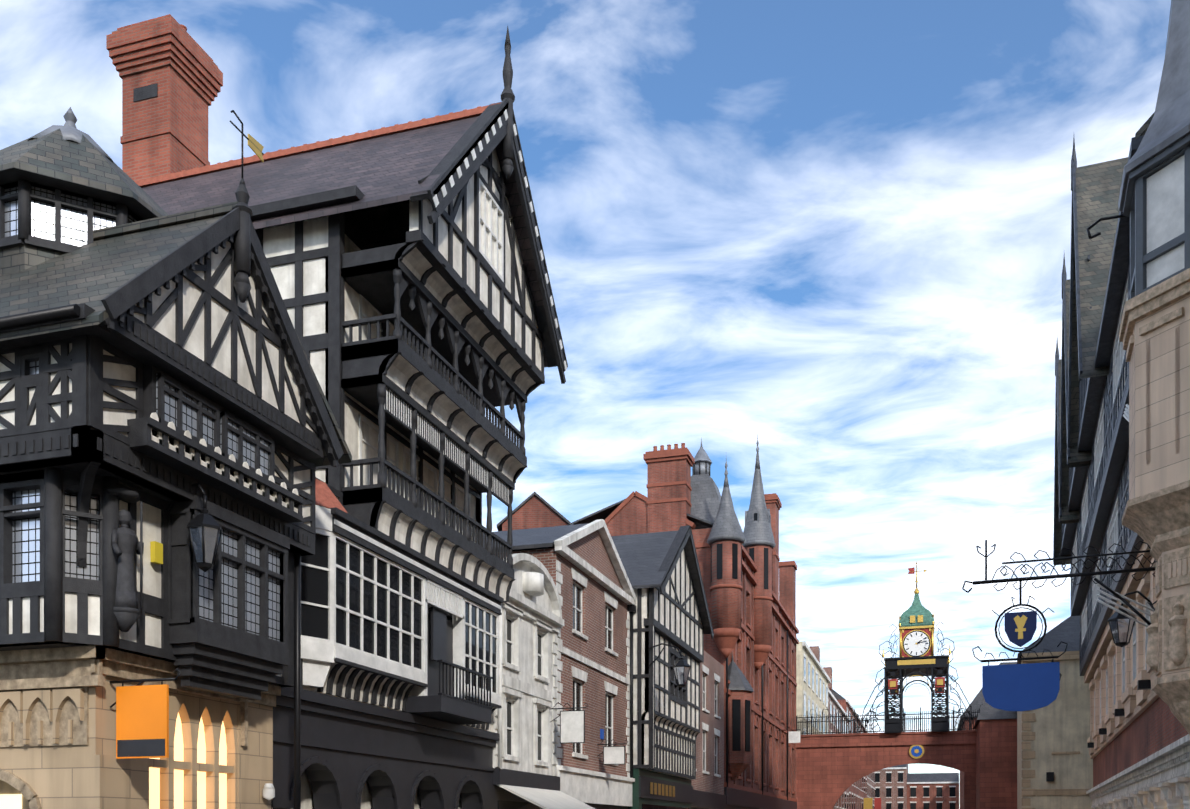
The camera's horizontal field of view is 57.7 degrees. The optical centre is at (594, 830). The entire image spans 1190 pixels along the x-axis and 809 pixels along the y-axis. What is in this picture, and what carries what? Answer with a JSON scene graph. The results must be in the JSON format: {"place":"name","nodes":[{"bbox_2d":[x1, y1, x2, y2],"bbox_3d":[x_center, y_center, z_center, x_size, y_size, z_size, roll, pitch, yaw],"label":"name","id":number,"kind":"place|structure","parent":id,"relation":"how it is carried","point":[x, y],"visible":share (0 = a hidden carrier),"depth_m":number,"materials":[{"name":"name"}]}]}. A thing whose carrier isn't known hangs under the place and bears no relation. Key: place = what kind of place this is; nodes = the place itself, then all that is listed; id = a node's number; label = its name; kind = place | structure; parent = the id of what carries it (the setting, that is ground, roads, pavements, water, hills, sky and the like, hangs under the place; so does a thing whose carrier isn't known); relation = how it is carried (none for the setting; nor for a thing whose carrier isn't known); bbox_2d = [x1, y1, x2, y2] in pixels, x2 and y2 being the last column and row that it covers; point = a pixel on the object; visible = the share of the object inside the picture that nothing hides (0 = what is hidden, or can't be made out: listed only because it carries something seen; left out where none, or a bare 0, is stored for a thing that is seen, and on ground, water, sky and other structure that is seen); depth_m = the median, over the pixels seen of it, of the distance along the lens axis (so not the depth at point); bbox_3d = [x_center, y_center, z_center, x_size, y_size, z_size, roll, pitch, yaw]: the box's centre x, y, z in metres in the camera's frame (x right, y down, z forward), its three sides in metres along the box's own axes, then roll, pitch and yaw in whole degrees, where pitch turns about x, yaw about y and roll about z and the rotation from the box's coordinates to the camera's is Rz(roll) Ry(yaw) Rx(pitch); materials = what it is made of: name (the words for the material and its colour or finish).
{"place":"outdoors","nodes":[
{"label":"outdoors","id":0,"kind":"place"},
{"bbox_2d":[0,0,1170,808],"label":"sky","id":1,"kind":"structure","parent":0,"point":[836,234],"materials":[{"name":"blue"}]},
{"label":"ground","id":2,"kind":"structure","parent":0,"visible":0},
{"bbox_2d":[0,14,351,808],"bbox_3d":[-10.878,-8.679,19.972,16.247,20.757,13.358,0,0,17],"label":"building","id":3,"kind":"structure","parent":2,"relation":"on","point":[170,436],"depth_m":13.43,"materials":[{"name":"black wood"}]},
{"bbox_2d":[135,26,567,808],"bbox_3d":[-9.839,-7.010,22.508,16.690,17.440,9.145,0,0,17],"label":"building","id":4,"kind":"structure","parent":2,"relation":"on","point":[407,264],"depth_m":20.04,"materials":[{"name":"black wood"}]},
{"bbox_2d":[493,553,594,808],"bbox_3d":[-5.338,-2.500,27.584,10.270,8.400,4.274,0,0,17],"label":"building","id":5,"kind":"structure","parent":2,"relation":"on","point":[531,623],"depth_m":26.32,"materials":[{"name":"white stone"}]},
{"bbox_2d":[493,492,635,808],"bbox_3d":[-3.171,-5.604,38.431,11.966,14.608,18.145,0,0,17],"label":"building","id":6,"kind":"structure","parent":2,"relation":"on","point":[583,565],"depth_m":31.73,"materials":[{"name":"brown brick"}]},
{"bbox_2d":[611,525,713,808],"bbox_3d":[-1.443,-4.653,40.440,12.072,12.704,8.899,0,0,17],"label":"building","id":7,"kind":"structure","parent":2,"relation":"on","point":[672,624],"depth_m":37.77,"materials":[{"name":"black wood"}]},
{"bbox_2d":[572,434,800,808],"bbox_3d":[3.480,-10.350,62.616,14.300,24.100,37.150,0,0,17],"label":"building","id":8,"kind":"structure","parent":2,"relation":"on","point":[748,738],"depth_m":53.08,"materials":[{"name":"brown brick"}]},
{"bbox_2d":[796,641,958,808],"bbox_3d":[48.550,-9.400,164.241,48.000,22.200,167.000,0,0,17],"label":"buildings","id":9,"kind":"structure","parent":2,"relation":"on","point":[896,787],"depth_m":166.78,"materials":[{"name":"beige stone"}]},
{"bbox_2d":[957,616,1093,808],"bbox_3d":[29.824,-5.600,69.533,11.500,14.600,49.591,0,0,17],"label":"building","id":10,"kind":"structure","parent":2,"relation":"on","point":[1039,758],"depth_m":48.09,"materials":[{"name":"beige stone"}]},
{"bbox_2d":[962,0,1189,808],"bbox_3d":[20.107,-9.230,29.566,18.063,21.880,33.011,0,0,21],"label":"building","id":11,"kind":"structure","parent":2,"relation":"on","point":[1121,541],"depth_m":21.86,"materials":[{"name":"beige stone"}]},
{"bbox_3d":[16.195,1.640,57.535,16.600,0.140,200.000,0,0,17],"label":"street","id":12,"kind":"structure","parent":0,"visible":0},
{"bbox_2d":[796,562,982,808],"bbox_3d":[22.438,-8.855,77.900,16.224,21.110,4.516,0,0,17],"label":"clock tower bridge","id":13,"kind":"structure","parent":12,"relation":"on","point":[832,768],"depth_m":76.77,"materials":[{"name":"red brick"}]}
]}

